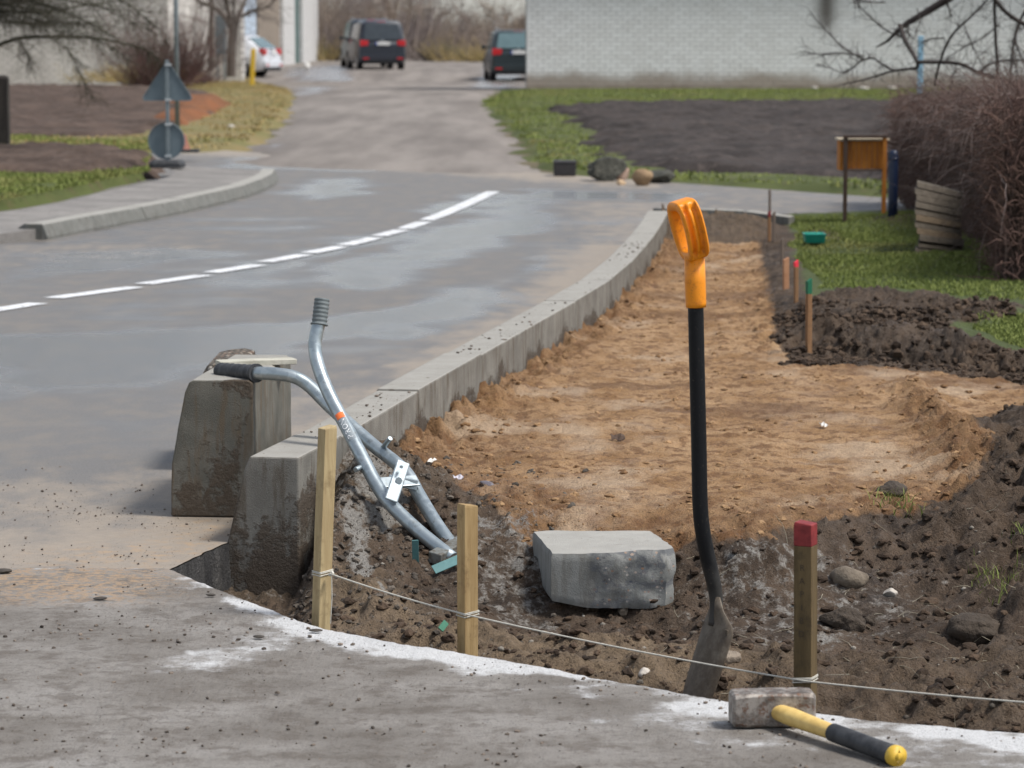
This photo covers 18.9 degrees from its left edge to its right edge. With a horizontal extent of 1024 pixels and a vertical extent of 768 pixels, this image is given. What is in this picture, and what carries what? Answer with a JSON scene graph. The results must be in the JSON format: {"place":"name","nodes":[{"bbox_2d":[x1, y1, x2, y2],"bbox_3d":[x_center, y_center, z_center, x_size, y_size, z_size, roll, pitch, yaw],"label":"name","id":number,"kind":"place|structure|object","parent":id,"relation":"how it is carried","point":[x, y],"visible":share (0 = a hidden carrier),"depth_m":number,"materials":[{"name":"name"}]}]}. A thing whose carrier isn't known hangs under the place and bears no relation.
{"place":"outdoors","nodes":[
{"label":"outdoors","id":0,"kind":"place"},
{"bbox_2d":[10,133,149,149],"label":"grass","id":1,"kind":"structure","parent":0,"point":[128,146],"depth_m":34.31,"materials":[{"name":"plant"}]},
{"bbox_2d":[0,141,165,181],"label":"bare soil","id":2,"kind":"structure","parent":0,"point":[43,157],"depth_m":27.22,"materials":[{"name":"soil"}]},
{"bbox_2d":[0,75,10,143],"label":"wooden post","id":3,"kind":"object","parent":2,"relation":"on","point":[5,136],"visible":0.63,"depth_m":31.33,"materials":[{"name":"brown wood"}]},
{"bbox_2d":[11,77,296,152],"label":"grass bank","id":4,"kind":"structure","parent":0,"point":[260,137],"depth_m":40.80,"materials":[{"name":"plant"}]},
{"bbox_2d":[56,60,204,84],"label":"bush","id":5,"kind":"object","parent":4,"relation":"on","point":[106,77],"visible":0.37,"depth_m":79.46,"materials":[{"name":"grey plant"}]},
{"bbox_2d":[76,0,275,87],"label":"bush","id":6,"kind":"object","parent":4,"relation":"on","point":[147,82],"visible":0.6,"depth_m":71.46,"materials":[{"name":"brown plant"}]},
{"bbox_2d":[193,70,225,83],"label":"bush","id":7,"kind":"object","parent":4,"relation":"on","point":[207,80],"visible":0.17,"depth_m":89.50,"materials":[{"name":"brown plant"}]},
{"bbox_2d":[203,0,217,71],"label":"bare tree","id":8,"kind":"object","parent":4,"relation":"on","point":[212,24],"visible":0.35,"depth_m":94.31,"materials":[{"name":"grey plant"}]},
{"bbox_2d":[215,15,226,79],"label":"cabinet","id":9,"kind":"object","parent":4,"relation":"on","point":[221,26],"visible":0.49,"depth_m":96.64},
{"bbox_2d":[195,0,298,76],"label":"bare tree","id":10,"kind":"object","parent":4,"relation":"on","point":[231,73],"visible":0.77,"depth_m":92.36,"materials":[{"name":"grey plant"}]},
{"bbox_2d":[0,245,620,568],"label":"asphalt road","id":11,"kind":"structure","parent":0,"point":[93,387],"depth_m":12.62,"materials":[{"name":"asphalt"}]},
{"bbox_2d":[0,303,46,310],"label":"painted dash","id":12,"kind":"object","parent":11,"relation":"on","point":[16,306],"visible":1,"depth_m":14.20,"materials":[{"name":"paint"}]},
{"bbox_2d":[45,286,141,297],"bbox_3d":[-2.028,-0.446,14.929,0.110,0.001,0.715,3,7,26],"label":"painted dash","id":13,"kind":"object","parent":11,"relation":"on","point":[92,292],"visible":1,"depth_m":14.91,"materials":[{"name":"paint"}]},
{"bbox_2d":[2,462,228,588],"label":"soil crumbs","id":14,"kind":"object","parent":11,"relation":"on","point":[98,528],"visible":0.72,"depth_m":7.93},
{"bbox_2d":[135,275,211,283],"bbox_3d":[-1.726,-0.536,15.717,0.110,0.001,0.629,3,7,23],"label":"painted dash","id":15,"kind":"object","parent":11,"relation":"on","point":[172,279],"visible":1,"depth_m":15.70,"materials":[{"name":"paint"}]},
{"bbox_2d":[171,354,290,516],"bbox_3d":[-0.753,0.131,8.293,0.220,0.359,0.640,1,7,5],"label":"kerb block","id":16,"kind":"object","parent":11,"relation":"on","point":[229,427],"depth_m":7.98,"materials":[{"name":"concrete"}]},
{"bbox_2d":[203,348,254,373],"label":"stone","id":17,"kind":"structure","parent":16,"relation":"on","point":[226,354],"depth_m":9.04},
{"bbox_2d":[215,357,296,364],"bbox_3d":[-0.694,-0.059,8.332,0.214,0.015,0.055,-2,7,-19],"label":"board","id":18,"kind":"object","parent":16,"relation":"on","point":[279,361],"visible":0.82,"depth_m":8.32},
{"bbox_2d":[205,264,263,272],"bbox_3d":[-1.482,-0.619,16.444,0.110,0.001,0.579,2,7,21],"label":"painted dash","id":19,"kind":"object","parent":11,"relation":"on","point":[234,268],"visible":1,"depth_m":16.44,"materials":[{"name":"paint"}]},
{"bbox_2d":[257,254,308,261],"bbox_3d":[-1.272,-0.706,17.209,0.110,0.001,0.589,2,7,18],"label":"painted dash","id":20,"kind":"object","parent":11,"relation":"on","point":[284,257],"visible":1,"depth_m":17.17,"materials":[{"name":"paint"}]},
{"bbox_2d":[300,246,347,252],"bbox_3d":[-1.087,-0.783,17.887,0.110,0.001,0.556,2,7,16],"label":"painted dash","id":21,"kind":"object","parent":11,"relation":"on","point":[325,249],"visible":1,"depth_m":17.89,"materials":[{"name":"paint"}]},
{"bbox_2d":[170,92,552,569],"bbox_3d":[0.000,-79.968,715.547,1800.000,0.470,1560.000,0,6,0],"label":"ground","id":22,"kind":"structure","parent":0,"point":[532,165],"depth_m":34.60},
{"bbox_2d":[0,163,146,210],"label":"grass corner","id":23,"kind":"object","parent":22,"relation":"on","point":[37,198],"depth_m":23.35,"materials":[{"name":"plant"}]},
{"bbox_2d":[0,164,150,199],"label":"grass","id":24,"kind":"structure","parent":23,"relation":"on","point":[134,170],"depth_m":24.11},
{"bbox_2d":[0,147,151,193],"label":"grass","id":25,"kind":"structure","parent":23,"relation":"on","point":[21,178],"depth_m":24.12,"materials":[{"name":"plant"}]},
{"bbox_2d":[0,0,190,120],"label":"bare tree","id":26,"kind":"object","parent":23,"relation":"on","point":[29,7],"visible":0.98,"depth_m":29.80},
{"bbox_2d":[10,83,221,136],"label":"ploughed plot","id":27,"kind":"object","parent":22,"relation":"on","point":[41,111],"visible":0.63,"depth_m":45.50,"materials":[{"name":"brown soil"}]},
{"bbox_2d":[174,0,179,127],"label":"metal pole","id":28,"kind":"object","parent":27,"relation":"on","point":[177,103],"visible":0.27,"depth_m":36.77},
{"bbox_2d":[0,166,260,242],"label":"footway","id":29,"kind":"structure","parent":22,"relation":"on","point":[185,180],"depth_m":22.08,"materials":[{"name":"concrete"}]},
{"bbox_2d":[143,60,191,167],"bbox_3d":[-2.972,-2.332,26.506,0.427,0.927,0.240,0,6,0],"label":"portable sign","id":30,"kind":"object","parent":29,"relation":"on","point":[166,140],"visible":1,"depth_m":26.49,"materials":[{"name":"grey metal"}]},
{"bbox_2d":[0,0,317,84],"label":"outbuilding","id":31,"kind":"structure","parent":22,"relation":"on","point":[300,41],"depth_m":85.53,"materials":[{"name":"paint"}]},
{"bbox_2d":[244,0,255,35],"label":"door","id":32,"kind":"structure","parent":31,"relation":"in","point":[252,19],"depth_m":112.87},
{"bbox_2d":[295,0,298,62],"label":"pole","id":33,"kind":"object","parent":31,"relation":"in","point":[296,1],"depth_m":136.99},
{"bbox_2d":[154,93,230,124],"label":"rust coloured earth","id":34,"kind":"structure","parent":22,"relation":"on","point":[197,106],"depth_m":46.32,"materials":[{"name":"soil"}]},
{"bbox_2d":[211,0,244,80],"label":"garage","id":35,"kind":"structure","parent":22,"relation":"on","point":[241,75],"depth_m":97.49,"materials":[{"name":"grey metal"}]},
{"bbox_2d":[170,0,294,81],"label":"bush","id":36,"kind":"object","parent":22,"relation":"on","point":[213,47],"visible":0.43,"depth_m":87.44,"materials":[{"name":"brown plant"}]},
{"bbox_2d":[250,49,255,84],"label":"marker post","id":37,"kind":"object","parent":22,"relation":"on","point":[252,69],"visible":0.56,"depth_m":83.51,"materials":[{"name":"yellow paint"}]},
{"bbox_2d":[316,35,341,60],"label":"bush","id":38,"kind":"object","parent":22,"relation":"on","point":[335,57],"visible":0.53,"depth_m":148.95,"materials":[{"name":"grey plant"}]},
{"bbox_2d":[232,58,549,173],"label":"gravel lane","id":39,"kind":"structure","parent":22,"relation":"on","point":[420,116],"depth_m":44.01,"materials":[{"name":"gravel"}]},
{"bbox_2d":[245,35,282,77],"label":"car","id":40,"kind":"object","parent":39,"relation":"on","point":[263,66],"visible":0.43,"depth_m":102.97,"materials":[{"name":"white paint"}]},
{"bbox_2d":[318,0,383,48],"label":"bare tree","id":41,"kind":"object","parent":39,"relation":"on","point":[344,17],"visible":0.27,"depth_m":156.91,"materials":[{"name":"plant"}]},
{"bbox_2d":[339,18,386,66],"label":"car","id":42,"kind":"object","parent":39,"relation":"on","point":[348,32],"visible":0.31,"depth_m":120.37,"materials":[{"name":"grey paint"}]},
{"bbox_2d":[346,20,405,68],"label":"car","id":43,"kind":"object","parent":39,"relation":"on","point":[377,41],"visible":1,"depth_m":111.92,"materials":[{"name":"black paint"}]},
{"bbox_2d":[348,0,442,39],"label":"bare tree","id":44,"kind":"object","parent":39,"relation":"on","point":[384,7],"visible":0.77,"depth_m":147.07,"materials":[{"name":"plant"}]},
{"bbox_2d":[348,0,491,60],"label":"bare tree","id":45,"kind":"object","parent":39,"relation":"on","point":[442,15],"visible":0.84,"depth_m":149.24,"materials":[{"name":"plant"}]},
{"bbox_2d":[406,34,468,60],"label":"bush","id":46,"kind":"object","parent":39,"relation":"on","point":[422,55],"visible":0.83,"depth_m":145.88,"materials":[{"name":"brown plant"}]},
{"bbox_2d":[449,0,484,46],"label":"bare tree","id":47,"kind":"object","parent":39,"relation":"on","point":[469,18],"visible":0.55,"depth_m":163.85,"materials":[{"name":"plant"}]},
{"bbox_2d":[469,0,525,29],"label":"bare tree","id":48,"kind":"object","parent":39,"relation":"on","point":[506,16],"visible":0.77,"depth_m":158.35,"materials":[{"name":"plant"}]},
{"bbox_2d":[481,28,525,80],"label":"car","id":49,"kind":"object","parent":39,"relation":"on","point":[505,54],"visible":0.53,"depth_m":99.01,"materials":[{"name":"black paint"}]},
{"bbox_2d":[318,0,525,60],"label":"leafless wood","id":50,"kind":"object","parent":22,"relation":"on","point":[328,22],"visible":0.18,"depth_m":156.95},
{"bbox_2d":[410,34,485,61],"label":"bush","id":51,"kind":"object","parent":22,"relation":"on","point":[439,57],"visible":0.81,"depth_m":145.00,"materials":[{"name":"brown plant"}]},
{"bbox_2d":[445,40,486,61],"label":"bush","id":52,"kind":"object","parent":22,"relation":"on","point":[470,57],"visible":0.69,"depth_m":143.09,"materials":[{"name":"grey plant"}]},
{"bbox_2d":[223,203,1023,732],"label":"dug earth","id":53,"kind":"structure","parent":22,"relation":"on","point":[603,377],"depth_m":8.04,"materials":[{"name":"soil"}]},
{"bbox_2d":[172,543,230,590],"bbox_3d":[-0.693,0.538,7.658,0.028,0.300,0.891,1,7,12],"label":"road edge","id":54,"kind":"object","parent":53,"relation":"on","point":[211,568],"visible":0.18,"depth_m":7.49,"materials":[{"name":"concrete"}]},
{"bbox_2d":[312,424,336,629],"bbox_3d":[-0.405,0.420,6.610,0.048,0.668,0.042,-5,8,-35],"label":"wooden stake","id":55,"kind":"object","parent":53,"relation":"on","point":[324,512],"visible":0.59,"depth_m":6.58,"materials":[{"name":"brown wood"}]},
{"bbox_2d":[312,569,1023,702],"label":"string","id":56,"kind":"object","parent":55,"relation":"attached to","point":[793,679],"visible":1,"depth_m":6.07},
{"bbox_2d":[213,297,456,563],"bbox_3d":[-0.428,0.091,7.770,0.175,0.608,0.980,-5,8,-40],"label":"kerb lifter","id":57,"kind":"object","parent":53,"relation":"on","point":[359,438],"visible":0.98,"depth_m":7.70,"materials":[{"name":"metal"}]},
{"bbox_2d":[412,540,418,561],"bbox_3d":[-0.232,0.417,7.390,0.017,0.089,0.034,0,6,0],"label":"plastic strip","id":58,"kind":"object","parent":53,"relation":"on","point":[415,549],"visible":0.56,"depth_m":7.38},
{"bbox_2d":[431,555,456,573],"bbox_3d":[-0.151,0.427,7.310,0.082,0.043,0.018,-3,7,-23],"label":"plastic strip","id":59,"kind":"object","parent":53,"relation":"on","point":[446,564],"visible":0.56,"depth_m":7.31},
{"bbox_2d":[228,211,667,595],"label":"kerb","id":60,"kind":"structure","parent":53,"relation":"on","point":[271,540],"depth_m":8.83,"materials":[{"name":"concrete"}]},
{"bbox_2d":[263,241,642,453],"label":"soil crumbs","id":61,"kind":"object","parent":60,"relation":"on","point":[637,247],"visible":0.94,"depth_m":10.27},
{"bbox_2d":[289,436,628,646],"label":"soil clods","id":62,"kind":"object","parent":53,"relation":"on","point":[389,559],"visible":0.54,"depth_m":7.37,"materials":[{"name":"soil"}]},
{"bbox_2d":[457,503,477,655],"bbox_3d":[-0.092,0.511,6.338,0.033,0.535,0.032,-4,8,-31],"label":"wooden stake","id":63,"kind":"object","parent":53,"relation":"on","point":[467,570],"visible":0.63,"depth_m":6.31,"materials":[{"name":"brown wood"}]},
{"bbox_2d":[533,530,675,608],"bbox_3d":[0.216,0.434,7.303,0.332,0.140,0.366,0,6,0],"label":"concrete chunk","id":64,"kind":"object","parent":53,"relation":"on","point":[614,569],"visible":0.98,"depth_m":7.14,"materials":[{"name":"concrete"}]},
{"bbox_2d":[294,427,1023,731],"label":"soil clods","id":65,"kind":"object","parent":53,"relation":"on","point":[961,570],"visible":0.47,"depth_m":6.96,"materials":[{"name":"soil"}]},
{"bbox_2d":[344,494,1023,721],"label":"pebbles","id":66,"kind":"object","parent":53,"relation":"on","point":[991,705],"visible":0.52,"depth_m":6.87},
{"bbox_2d":[667,197,732,698],"bbox_3d":[0.372,0.169,6.202,0.118,1.094,0.133,-2,7,-17],"label":"shovel","id":67,"kind":"object","parent":53,"relation":"on","point":[687,226],"visible":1,"depth_m":6.18,"materials":[{"name":"orange plastic"}]},
{"bbox_2d":[409,238,1003,548],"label":"sand clods","id":68,"kind":"object","parent":53,"relation":"on","point":[718,464],"visible":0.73,"depth_m":8.80,"materials":[{"name":"sand"}]},
{"bbox_2d":[725,650,740,663],"bbox_3d":[0.448,0.577,6.458,0.069,0.034,0.035,0,7,-2],"label":"stone","id":69,"kind":"object","parent":53,"relation":"on","point":[733,656],"visible":0.47,"depth_m":6.45,"materials":[{"name":"stone"}]},
{"bbox_2d":[772,212,775,241],"bbox_3d":[1.451,-0.799,17.019,0.018,0.313,0.016,-2,7,-17],"label":"wooden stake","id":70,"kind":"object","parent":53,"relation":"on","point":[773,226],"visible":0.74,"depth_m":17.01,"materials":[{"name":"grey wood"}]},
{"bbox_2d":[780,238,783,264],"bbox_3d":[1.339,-0.582,15.232,0.016,0.286,0.015,-3,7,-23],"label":"wooden stake","id":71,"kind":"object","parent":53,"relation":"on","point":[781,250],"visible":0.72,"depth_m":15.22,"materials":[{"name":"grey wood"}]},
{"bbox_2d":[543,499,1023,730],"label":"straw and roots","id":72,"kind":"object","parent":53,"relation":"on","point":[882,614],"visible":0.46,"depth_m":6.81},
{"bbox_2d":[783,257,788,289],"bbox_3d":[1.233,-0.421,13.841,0.026,0.300,0.025,-1,7,-11],"label":"wooden stake","id":73,"kind":"object","parent":53,"relation":"on","point":[785,273],"visible":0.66,"depth_m":13.82,"materials":[{"name":"orange wood"}]},
{"bbox_2d":[793,260,798,302],"bbox_3d":[1.224,-0.369,13.243,0.019,0.334,0.018,-2,7,-17],"label":"wooden stake","id":74,"kind":"object","parent":53,"relation":"on","point":[796,281],"visible":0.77,"depth_m":13.23,"materials":[{"name":"brown wood"}]},
{"bbox_2d":[794,520,816,712],"bbox_3d":[0.561,0.550,5.890,0.039,0.579,0.038,3,7,24],"label":"wooden stake","id":75,"kind":"object","parent":53,"relation":"on","point":[805,599],"visible":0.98,"depth_m":5.86,"materials":[{"name":"brown wood"}]},
{"bbox_2d":[805,278,811,352],"bbox_3d":[1.101,-0.177,11.403,0.022,0.432,0.020,-3,7,-23],"label":"wooden stake","id":76,"kind":"object","parent":53,"relation":"on","point":[808,313],"visible":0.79,"depth_m":11.39,"materials":[{"name":"brown wood"}]},
{"bbox_2d":[802,232,825,242],"bbox_3d":[1.627,-0.788,16.549,0.115,0.050,0.158,0,6,0],"label":"tub","id":77,"kind":"object","parent":53,"relation":"on","point":[814,237],"visible":1,"depth_m":16.48,"materials":[{"name":"green plastic"}]},
{"bbox_2d":[819,606,865,631],"bbox_3d":[0.746,0.532,6.922,0.110,0.062,0.068,2,7,18],"label":"clod","id":78,"kind":"object","parent":53,"relation":"on","point":[846,618],"visible":1,"depth_m":6.90,"materials":[{"name":"soil"}]},
{"bbox_2d":[829,566,868,587],"bbox_3d":[0.794,0.454,7.230,0.094,0.053,0.105,1,7,9],"label":"stone","id":79,"kind":"object","parent":53,"relation":"on","point":[846,576],"visible":1,"depth_m":7.19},
{"bbox_2d":[835,135,889,221],"bbox_3d":[2.118,-1.228,18.590,0.304,0.564,0.260,0,6,0],"label":"mailbox stand","id":80,"kind":"object","parent":53,"relation":"on","point":[871,155],"visible":0.94,"depth_m":18.48,"materials":[{"name":"wood"}]},
{"bbox_2d":[883,588,897,596],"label":"stone","id":81,"kind":"object","parent":53,"relation":"on","point":[889,592],"visible":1,"depth_m":7.17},
{"bbox_2d":[874,480,907,496],"bbox_3d":[0.982,0.273,7.964,0.087,0.047,0.149,1,7,8],"label":"stone","id":82,"kind":"object","parent":53,"relation":"on","point":[889,485],"visible":0.81,"depth_m":7.92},
{"bbox_2d":[888,150,898,216],"bbox_3d":[2.268,-1.156,18.287,0.062,0.470,0.061,0,6,0],"label":"bollard","id":83,"kind":"object","parent":53,"relation":"on","point":[892,180],"visible":0.92,"depth_m":18.26,"materials":[{"name":"metal"}]},
{"bbox_2d":[769,295,1023,417],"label":"soil clods","id":84,"kind":"object","parent":53,"relation":"on","point":[808,359],"visible":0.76,"depth_m":11.45,"materials":[{"name":"soil"}]},
{"bbox_2d":[787,210,1023,299],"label":"lawn grass","id":85,"kind":"structure","parent":53,"relation":"on","point":[838,261],"depth_m":15.37,"materials":[{"name":"plant"}]},
{"bbox_2d":[845,26,1023,282],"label":"hedge","id":86,"kind":"object","parent":85,"relation":"on","point":[967,141],"visible":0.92,"depth_m":15.70,"materials":[{"name":"plant"}]},
{"bbox_2d":[792,0,1023,107],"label":"bare tree","id":87,"kind":"object","parent":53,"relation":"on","point":[933,7],"visible":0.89,"depth_m":20.36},
{"bbox_2d":[915,180,964,252],"bbox_3d":[2.264,-0.874,16.267,0.265,0.402,0.741,1,7,7],"label":"board stack","id":88,"kind":"object","parent":53,"relation":"on","point":[929,211],"visible":0.85,"depth_m":16.19,"materials":[{"name":"wood"}]},
{"bbox_2d":[866,485,1023,605],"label":"grass tufts","id":89,"kind":"object","parent":53,"relation":"on","point":[979,573],"visible":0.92,"depth_m":7.34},
{"bbox_2d":[948,612,999,645],"bbox_3d":[1.028,0.546,6.815,0.130,0.076,0.108,-1,7,-5],"label":"clod","id":90,"kind":"object","parent":53,"relation":"on","point":[967,627],"visible":0.89,"depth_m":6.78,"materials":[{"name":"soil"}]},
{"bbox_2d":[546,98,897,179],"bbox_3d":[5.419,-3.432,40.724,10.500,0.264,31.680,0,6,0],"label":"ploughed plot","id":91,"kind":"object","parent":22,"relation":"on","point":[790,136],"visible":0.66,"depth_m":35.89,"materials":[{"name":"soil"}]},
{"bbox_2d":[480,87,978,197],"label":"grass verge","id":92,"kind":"object","parent":22,"relation":"on","point":[822,187],"depth_m":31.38,"materials":[{"name":"plant"}]},
{"bbox_2d":[917,36,923,97],"bbox_3d":[3.239,-2.145,24.414,0.042,1.237,0.042,0,6,0],"label":"metal pole","id":93,"kind":"object","parent":92,"relation":"on","point":[921,57],"visible":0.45,"depth_m":24.34,"materials":[{"name":"metal"}]},
{"bbox_2d":[525,0,1023,88],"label":"brick house","id":94,"kind":"structure","parent":22,"relation":"on","point":[663,44],"depth_m":70.95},
{"bbox_2d":[320,0,525,31],"label":"sky","id":95,"kind":"structure","parent":0,"point":[469,2],"materials":[{"name":"white"}]},
{"bbox_2d":[0,150,906,244],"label":"crossing street","id":96,"kind":"structure","parent":0,"point":[301,206],"depth_m":22.16,"materials":[{"name":"asphalt"}]},
{"bbox_2d":[19,168,277,239],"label":"kerb","id":97,"kind":"structure","parent":96,"relation":"on","point":[263,179],"depth_m":20.93,"materials":[{"name":"concrete"}]},
{"bbox_2d":[182,134,199,151],"bbox_3d":[-3.204,-2.385,30.425,0.215,0.178,0.160,0,6,0],"label":"traffic cone","id":98,"kind":"object","parent":96,"relation":"on","point":[186,148],"visible":0.56,"depth_m":30.38,"materials":[{"name":"orange plastic"}]},
{"bbox_2d":[338,237,379,244],"bbox_3d":[-0.918,-0.865,18.606,0.110,0.001,0.709,1,7,12],"label":"painted dash","id":99,"kind":"object","parent":96,"relation":"on","point":[360,241],"visible":1,"depth_m":18.58,"materials":[{"name":"paint"}]},
{"bbox_2d":[371,230,407,235],"bbox_3d":[-0.767,-0.955,19.400,0.110,0.001,0.598,1,7,12],"label":"painted dash","id":100,"kind":"object","parent":96,"relation":"on","point":[390,232],"visible":1,"depth_m":19.42,"materials":[{"name":"paint"}]},
{"bbox_2d":[399,222,429,228],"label":"painted dash","id":101,"kind":"object","parent":96,"relation":"on","point":[413,225],"visible":1,"depth_m":20.13,"materials":[{"name":"paint"}]},
{"bbox_2d":[420,191,497,219],"bbox_3d":[-0.354,-1.320,22.603,0.127,0.001,3.803,1,7,6],"label":"painted dash","id":102,"kind":"object","parent":96,"relation":"on","point":[465,204],"visible":1,"depth_m":22.35,"materials":[{"name":"paint"}]},
{"bbox_2d":[553,160,576,175],"bbox_3d":[0.468,-1.918,27.288,0.210,0.136,0.247,0,6,0],"label":"crate","id":103,"kind":"object","parent":96,"relation":"on","point":[564,167],"visible":1,"depth_m":27.17,"materials":[{"name":"black plastic"}]},
{"bbox_2d":[587,156,627,180],"bbox_3d":[0.814,-1.846,26.352,0.353,0.224,0.299,0,6,0],"label":"rock","id":104,"kind":"object","parent":96,"relation":"on","point":[607,168],"visible":1,"depth_m":26.25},
{"bbox_2d":[632,169,652,185],"bbox_3d":[1.082,-1.712,25.512,0.177,0.148,0.111,0,6,0],"label":"stone","id":105,"kind":"object","parent":96,"relation":"on","point":[642,177],"visible":1,"depth_m":25.48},
{"bbox_2d":[650,169,674,182],"bbox_3d":[1.227,-1.755,25.987,0.309,0.127,0.279,0,6,0],"label":"rock","id":106,"kind":"object","parent":96,"relation":"on","point":[663,176],"visible":0.75,"depth_m":25.93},
{"bbox_2d":[653,208,794,224],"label":"kerb","id":107,"kind":"structure","parent":96,"relation":"on","point":[782,219],"depth_m":18.46,"materials":[{"name":"concrete"}]},
{"bbox_2d":[0,568,1023,767],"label":"pavement","id":108,"kind":"structure","parent":0,"point":[450,710],"depth_m":5.74,"materials":[{"name":"concrete"}]},
{"bbox_2d":[0,583,1022,767],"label":"soil crumbs","id":109,"kind":"object","parent":108,"relation":"on","point":[390,728],"visible":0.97,"depth_m":5.77,"materials":[{"name":"soil"}]},
{"bbox_2d":[728,687,906,766],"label":"sledgehammer","id":110,"kind":"object","parent":108,"relation":"on","point":[794,707],"visible":1,"depth_m":5.53,"materials":[{"name":"metal"}]},
{"bbox_2d":[972,309,1023,347],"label":"lawn grass","id":111,"kind":"structure","parent":0,"point":[1013,324],"depth_m":11.85,"materials":[{"name":"plant"}]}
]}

